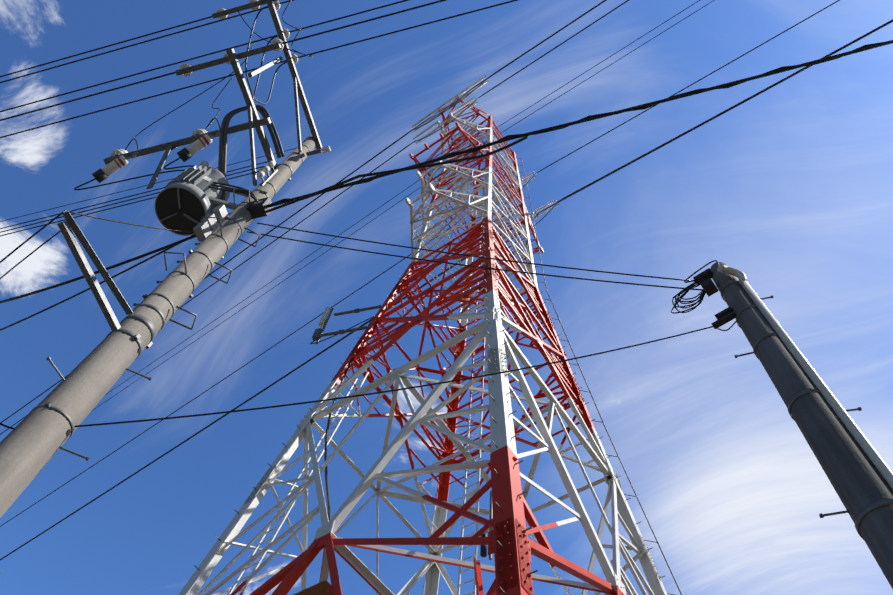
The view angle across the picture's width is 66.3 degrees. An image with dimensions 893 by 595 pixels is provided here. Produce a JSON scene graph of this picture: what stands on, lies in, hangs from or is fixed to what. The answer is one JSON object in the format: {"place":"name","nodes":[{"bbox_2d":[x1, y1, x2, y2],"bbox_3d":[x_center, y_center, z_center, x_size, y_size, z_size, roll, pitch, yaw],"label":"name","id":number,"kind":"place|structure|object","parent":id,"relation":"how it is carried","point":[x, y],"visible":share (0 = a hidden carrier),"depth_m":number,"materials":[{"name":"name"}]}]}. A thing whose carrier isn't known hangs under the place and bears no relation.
{"place":"outdoors","nodes":[
{"label":"outdoors","id":0,"kind":"place"},
{"bbox_2d":[293,580,332,594],"bbox_3d":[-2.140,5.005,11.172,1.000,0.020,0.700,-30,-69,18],"label":"roof","id":1,"kind":"object","parent":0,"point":[324,587],"visible":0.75,"depth_m":11.00,"materials":[{"name":"tile"}]},
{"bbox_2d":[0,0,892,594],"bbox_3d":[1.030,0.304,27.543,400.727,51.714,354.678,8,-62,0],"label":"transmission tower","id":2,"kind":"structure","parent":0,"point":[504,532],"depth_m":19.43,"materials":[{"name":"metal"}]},
{"bbox_2d":[0,0,892,594],"label":"sky","id":3,"kind":"structure","parent":0,"point":[790,188],"materials":[{"name":"blue"}]},
{"label":"ground","id":4,"kind":"structure","parent":0,"visible":0},
{"bbox_2d":[0,0,892,573],"bbox_3d":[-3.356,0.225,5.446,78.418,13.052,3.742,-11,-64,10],"label":"utility pole","id":5,"kind":"object","parent":4,"relation":"on","point":[192,202],"visible":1,"depth_m":7.41,"materials":[{"name":"concrete"}]},
{"bbox_2d":[693,262,892,588],"bbox_3d":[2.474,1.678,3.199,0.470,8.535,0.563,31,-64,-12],"label":"utility pole","id":6,"kind":"object","parent":4,"relation":"on","point":[856,469],"visible":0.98,"depth_m":4.62,"materials":[{"name":"concrete"}]}
]}

